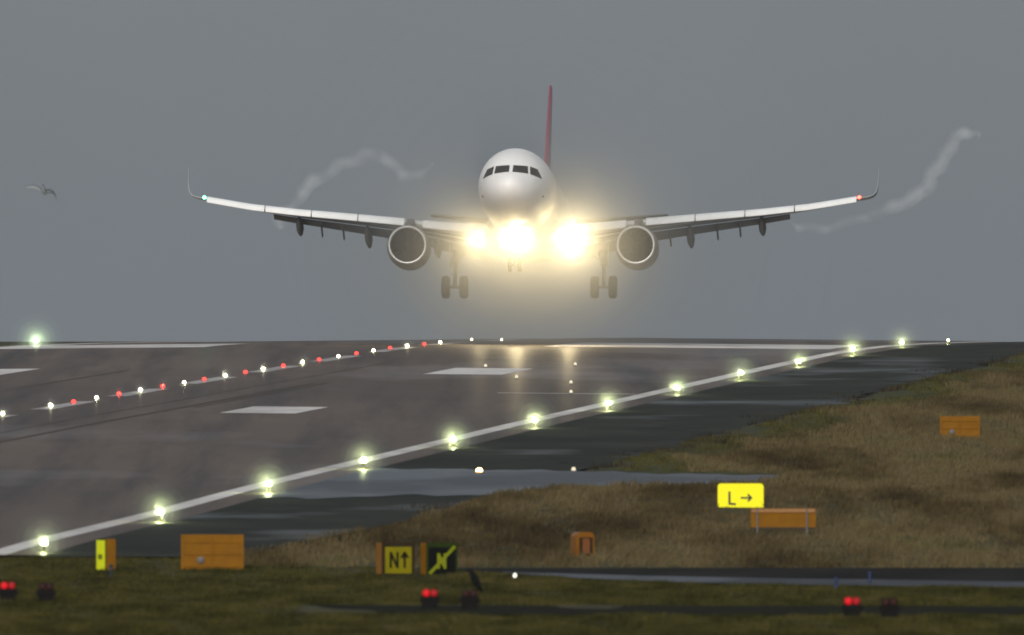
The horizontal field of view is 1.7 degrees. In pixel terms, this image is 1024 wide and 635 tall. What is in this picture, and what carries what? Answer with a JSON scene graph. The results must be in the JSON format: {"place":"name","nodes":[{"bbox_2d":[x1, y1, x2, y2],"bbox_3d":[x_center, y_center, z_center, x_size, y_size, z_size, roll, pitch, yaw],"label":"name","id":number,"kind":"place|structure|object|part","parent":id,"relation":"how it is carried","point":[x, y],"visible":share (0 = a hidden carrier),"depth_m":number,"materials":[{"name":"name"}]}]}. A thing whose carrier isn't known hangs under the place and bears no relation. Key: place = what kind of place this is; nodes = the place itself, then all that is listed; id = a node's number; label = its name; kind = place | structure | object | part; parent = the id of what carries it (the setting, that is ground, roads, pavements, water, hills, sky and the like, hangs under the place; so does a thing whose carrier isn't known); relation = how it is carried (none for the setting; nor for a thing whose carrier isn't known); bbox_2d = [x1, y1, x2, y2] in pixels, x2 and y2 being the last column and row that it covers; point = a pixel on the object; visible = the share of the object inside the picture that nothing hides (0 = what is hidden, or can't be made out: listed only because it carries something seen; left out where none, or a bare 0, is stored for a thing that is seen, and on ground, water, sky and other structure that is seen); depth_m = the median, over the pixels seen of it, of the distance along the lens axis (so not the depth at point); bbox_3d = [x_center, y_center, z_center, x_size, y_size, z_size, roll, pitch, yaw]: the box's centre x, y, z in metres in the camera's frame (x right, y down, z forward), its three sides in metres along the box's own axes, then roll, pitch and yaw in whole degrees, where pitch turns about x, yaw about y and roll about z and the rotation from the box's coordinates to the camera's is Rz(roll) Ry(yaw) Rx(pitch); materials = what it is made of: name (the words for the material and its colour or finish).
{"place":"outdoors","nodes":[
{"label":"outdoors","id":0,"kind":"place"},
{"bbox_2d":[24,184,56,198],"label":"gull","id":1,"kind":"object","parent":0,"point":[43,190],"visible":1,"depth_m":1249.88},
{"bbox_2d":[0,552,304,573],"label":"verge grass","id":2,"kind":"structure","parent":0,"point":[82,558],"depth_m":1104.73,"materials":[{"name":"green plant"}]},
{"bbox_2d":[0,557,1023,634],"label":"foreground grass","id":3,"kind":"structure","parent":0,"point":[118,592],"depth_m":964.98,"materials":[{"name":"green plant"}]},
{"bbox_2d":[0,342,1023,634],"bbox_3d":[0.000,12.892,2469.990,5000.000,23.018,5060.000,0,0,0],"label":"ground","id":4,"kind":"structure","parent":0,"point":[750,428],"depth_m":1172.77,"materials":[{"name":"brown plant"}]},
{"bbox_2d":[0,581,17,600],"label":"twin ground light","id":5,"kind":"object","parent":4,"relation":"on","point":[11,592],"visible":0.98,"depth_m":977.79,"materials":[{"name":"red"}]},
{"bbox_2d":[36,582,55,601],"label":"twin ground light","id":6,"kind":"object","parent":4,"relation":"on","point":[42,593],"visible":1,"depth_m":973.38,"materials":[{"name":"black metal"}]},
{"bbox_2d":[96,539,115,569],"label":"taxiway sign","id":7,"kind":"object","parent":4,"relation":"on","point":[105,553],"visible":0.98,"depth_m":1093.59,"materials":[{"name":"yellow"}]},
{"bbox_2d":[109,564,112,576],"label":"marker post","id":8,"kind":"object","parent":4,"relation":"on","point":[110,569],"visible":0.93,"depth_m":1075.44,"materials":[{"name":"grey plastic"}]},
{"bbox_2d":[181,534,243,569],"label":"orange sign back","id":9,"kind":"object","parent":4,"relation":"on","point":[208,551],"visible":1,"depth_m":1095.98,"materials":[{"name":"metal"}]},
{"bbox_2d":[376,543,414,574],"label":"taxiway sign","id":10,"kind":"object","parent":4,"relation":"on","point":[394,558],"visible":1,"depth_m":1084.98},
{"bbox_2d":[421,543,457,574],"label":"taxiway sign","id":11,"kind":"object","parent":4,"relation":"on","point":[439,558],"visible":1,"depth_m":1084.98,"materials":[{"name":"black metal"}]},
{"bbox_2d":[0,338,994,554],"bbox_3d":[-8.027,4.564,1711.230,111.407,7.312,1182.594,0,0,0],"label":"runway","id":12,"kind":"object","parent":4,"relation":"on","point":[67,480],"visible":0.95,"depth_m":1499.03,"materials":[{"name":"grey asphalt"}]},
{"bbox_2d":[0,369,34,374],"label":"touchdown marking","id":13,"kind":"object","parent":12,"relation":"on","point":[5,371],"visible":1,"depth_m":1643.49,"materials":[{"name":"white paint"}]},
{"bbox_2d":[40,540,48,551],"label":"runway edge light","id":14,"kind":"object","parent":12,"relation":"on","point":[44,543],"visible":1,"depth_m":1124.32,"materials":[{"name":"clear glass"}]},
{"bbox_2d":[35,401,95,408],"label":"centreline marking","id":15,"kind":"object","parent":12,"relation":"on","point":[62,405],"visible":1,"depth_m":1487.50,"materials":[{"name":"white paint"}]},
{"bbox_2d":[13,371,122,388],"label":"tyre mark","id":16,"kind":"object","parent":12,"relation":"on","point":[68,379],"visible":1,"depth_m":1596.28,"materials":[{"name":"rubber"}]},
{"bbox_2d":[0,341,234,347],"bbox_3d":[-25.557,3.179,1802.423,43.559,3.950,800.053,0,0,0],"label":"runway edge line","id":17,"kind":"object","parent":12,"relation":"on","point":[84,343],"visible":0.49,"depth_m":1834.11,"materials":[{"name":"white paint"}]},
{"bbox_2d":[0,343,249,348],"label":"touchdown marking","id":18,"kind":"object","parent":12,"relation":"on","point":[116,346],"visible":1,"depth_m":1789.66,"materials":[{"name":"white paint"}]},
{"bbox_2d":[110,389,164,395],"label":"centreline marking","id":19,"kind":"object","parent":12,"relation":"on","point":[136,392],"visible":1,"depth_m":1537.65,"materials":[{"name":"white paint"}]},
{"bbox_2d":[0,383,315,442],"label":"tyre mark","id":20,"kind":"object","parent":12,"relation":"on","point":[151,413],"visible":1,"depth_m":1462.20,"materials":[{"name":"rubber"}]},
{"bbox_2d":[155,509,164,521],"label":"runway edge light","id":21,"kind":"object","parent":12,"relation":"on","point":[159,512],"visible":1,"depth_m":1183.57,"materials":[{"name":"clear glass"}]},
{"bbox_2d":[1,362,390,432],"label":"tyre mark","id":22,"kind":"object","parent":12,"relation":"on","point":[188,398],"visible":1,"depth_m":1513.34,"materials":[{"name":"rubber"}]},
{"bbox_2d":[180,377,233,383],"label":"centreline marking","id":23,"kind":"object","parent":12,"relation":"on","point":[209,380],"visible":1,"depth_m":1587.32,"materials":[{"name":"white paint"}]},
{"bbox_2d":[196,383,326,406],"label":"tyre mark","id":24,"kind":"object","parent":12,"relation":"on","point":[260,395],"visible":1,"depth_m":1530.79,"materials":[{"name":"rubber"}]},
{"bbox_2d":[264,481,272,492],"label":"runway edge light","id":25,"kind":"object","parent":12,"relation":"on","point":[268,484],"visible":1,"depth_m":1244.96,"materials":[{"name":"clear glass"}]},
{"bbox_2d":[221,406,325,413],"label":"touchdown marking","id":26,"kind":"object","parent":12,"relation":"on","point":[265,409],"visible":1,"depth_m":1479.13,"materials":[{"name":"white paint"}]},
{"bbox_2d":[250,366,297,371],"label":"centreline marking","id":27,"kind":"object","parent":12,"relation":"on","point":[274,368],"visible":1,"depth_m":1640.44,"materials":[{"name":"white paint"}]},
{"bbox_2d":[309,356,356,361],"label":"centreline marking","id":28,"kind":"object","parent":12,"relation":"on","point":[332,359],"visible":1,"depth_m":1683.56,"materials":[{"name":"white paint"}]},
{"bbox_2d":[359,458,367,468],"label":"runway edge light","id":29,"kind":"object","parent":12,"relation":"on","point":[363,461],"visible":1,"depth_m":1304.61,"materials":[{"name":"clear glass"}]},
{"bbox_2d":[369,347,415,351],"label":"centreline marking","id":30,"kind":"object","parent":12,"relation":"on","point":[386,350],"visible":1,"depth_m":1736.00,"materials":[{"name":"white paint"}]},
{"bbox_2d":[427,342,464,344],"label":"centreline marking","id":31,"kind":"object","parent":12,"relation":"on","point":[446,343],"visible":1,"depth_m":1785.21,"materials":[{"name":"white paint"}]},
{"bbox_2d":[450,437,456,446],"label":"runway edge light","id":32,"kind":"object","parent":12,"relation":"on","point":[453,440],"visible":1,"depth_m":1366.08,"materials":[{"name":"clear glass"}]},
{"bbox_2d":[425,368,527,374],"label":"touchdown marking","id":33,"kind":"object","parent":12,"relation":"on","point":[491,371],"visible":1,"depth_m":1636.43,"materials":[{"name":"white paint"}]},
{"bbox_2d":[0,341,1023,554],"bbox_3d":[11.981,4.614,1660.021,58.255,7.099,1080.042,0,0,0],"label":"runway edge line","id":34,"kind":"object","parent":12,"relation":"on","point":[53,537],"visible":0.96,"depth_m":1333.28,"materials":[{"name":"white paint"}]},
{"bbox_2d":[531,418,538,427],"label":"runway edge light","id":35,"kind":"object","parent":12,"relation":"on","point":[534,420],"visible":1,"depth_m":1426.87,"materials":[{"name":"clear glass"}]},
{"bbox_2d":[498,392,601,393],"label":"pavement joint line","id":36,"kind":"object","parent":12,"relation":"on","point":[574,393],"visible":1,"depth_m":1549.35,"materials":[{"name":"white paint"}]},
{"bbox_2d":[605,401,611,410],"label":"runway edge light","id":37,"kind":"object","parent":12,"relation":"on","point":[608,403],"visible":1,"depth_m":1486.92,"materials":[{"name":"clear glass"}]},
{"bbox_2d":[674,386,680,394],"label":"runway edge light","id":38,"kind":"object","parent":12,"relation":"on","point":[677,388],"visible":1,"depth_m":1548.38,"materials":[{"name":"clear glass"}]},
{"bbox_2d":[551,343,860,348],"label":"touchdown marking","id":39,"kind":"object","parent":12,"relation":"on","point":[677,345],"visible":1,"depth_m":1785.80,"materials":[{"name":"white paint"}]},
{"bbox_2d":[737,371,743,379],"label":"runway edge light","id":40,"kind":"object","parent":12,"relation":"on","point":[740,373],"visible":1,"depth_m":1608.67,"materials":[{"name":"clear glass"}]},
{"bbox_2d":[849,347,855,354],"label":"runway edge light","id":41,"kind":"object","parent":12,"relation":"on","point":[852,349],"visible":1,"depth_m":1728.52,"materials":[{"name":"clear glass"}]},
{"bbox_2d":[259,468,777,498],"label":"side taxiway","id":42,"kind":"structure","parent":4,"relation":"on","point":[392,481],"depth_m":1273.59,"materials":[{"name":"grey asphalt"}]},
{"bbox_2d":[41,342,1023,556],"bbox_3d":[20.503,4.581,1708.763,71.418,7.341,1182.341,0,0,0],"label":"runway shoulder","id":43,"kind":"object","parent":4,"relation":"on","point":[582,443],"visible":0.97,"depth_m":1386.77},
{"bbox_2d":[571,532,593,556],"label":"airport sign","id":44,"kind":"object","parent":4,"relation":"on","point":[581,541],"visible":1,"depth_m":1113.49,"materials":[{"name":"orange metal"}]},
{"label":"cabinet door","id":45,"kind":"part","parent":44,"relation":"part of","materials":[{"name":"orange metal"}]},
{"bbox_2d":[248,347,1023,553],"bbox_3d":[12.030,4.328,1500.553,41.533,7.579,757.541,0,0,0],"label":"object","id":46,"kind":"object","parent":4,"relation":"on","point":[895,388],"visible":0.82,"depth_m":1381.54,"materials":[{"name":"green plant"}]},
{"bbox_2d":[348,567,1023,580],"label":"taxiway","id":47,"kind":"structure","parent":4,"relation":"on","point":[982,574],"depth_m":1090.20,"materials":[{"name":"grey asphalt"}]},
{"bbox_2d":[717,483,763,507],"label":"taxiway sign","id":48,"kind":"object","parent":4,"relation":"on","point":[749,495],"visible":0.74,"depth_m":1194.98,"materials":[{"name":"yellow plastic"}]},
{"bbox_2d":[485,351,1023,495],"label":"verge grass","id":49,"kind":"structure","parent":4,"relation":"on","point":[780,430],"depth_m":1432.58,"materials":[{"name":"plant"}]},
{"bbox_2d":[502,572,1023,586],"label":"taxiway edge","id":50,"kind":"object","parent":4,"relation":"on","point":[813,581],"visible":0.88,"depth_m":1066.10,"materials":[{"name":"asphalt"}]},
{"bbox_2d":[867,572,871,582],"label":"taxiway marker","id":51,"kind":"object","parent":50,"relation":"on","point":[869,577],"visible":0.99,"depth_m":1056.44,"materials":[{"name":"blue plastic"}]},
{"bbox_2d":[751,508,815,535],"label":"orange sign back","id":52,"kind":"object","parent":4,"relation":"on","point":[783,518],"visible":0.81,"depth_m":1153.04,"materials":[{"name":"metal"}]},
{"bbox_2d":[834,577,839,589],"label":"taxiway marker","id":53,"kind":"object","parent":4,"relation":"on","point":[836,579],"visible":0.94,"depth_m":1021.44,"materials":[{"name":"blue plastic"}]},
{"bbox_2d":[842,597,862,616],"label":"twin ground light","id":54,"kind":"object","parent":4,"relation":"on","point":[849,608],"visible":1,"depth_m":917.58,"materials":[{"name":"red"}]},
{"bbox_2d":[879,598,899,617],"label":"twin ground light","id":55,"kind":"object","parent":4,"relation":"on","point":[886,609],"visible":0.99,"depth_m":913.70,"materials":[{"name":"black metal"}]},
{"bbox_2d":[940,416,979,437],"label":"orange sign back","id":56,"kind":"object","parent":4,"relation":"on","point":[965,426],"visible":0.92,"depth_m":1388.48,"materials":[{"name":"metal"}]},
{"bbox_2d":[0,0,1023,341],"label":"sky","id":57,"kind":"structure","parent":0,"point":[388,108],"materials":[{"name":"grey"}]},
{"bbox_2d":[188,85,879,298],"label":"airliner","id":58,"kind":"object","parent":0,"point":[530,219],"visible":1,"depth_m":1790.68,"materials":[{"name":"white paint"}]},
{"bbox_2d":[288,605,1023,615],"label":"path","id":59,"kind":"structure","parent":0,"point":[556,610],"depth_m":944.55,"materials":[{"name":"grey asphalt"}]},
{"bbox_2d":[420,589,439,608],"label":"twin ground light","id":60,"kind":"object","parent":59,"relation":"on","point":[427,600],"visible":1,"depth_m":947.77,"materials":[{"name":"red"}]},
{"bbox_2d":[459,589,479,608],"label":"twin ground light","id":61,"kind":"object","parent":59,"relation":"on","point":[472,601],"visible":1,"depth_m":945.69,"materials":[{"name":"black metal"}]},
{"bbox_2d":[465,568,483,592],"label":"crow","id":62,"kind":"object","parent":61,"relation":"on","point":[475,580],"visible":1,"depth_m":945.72,"materials":[{"name":"black"}]}
]}

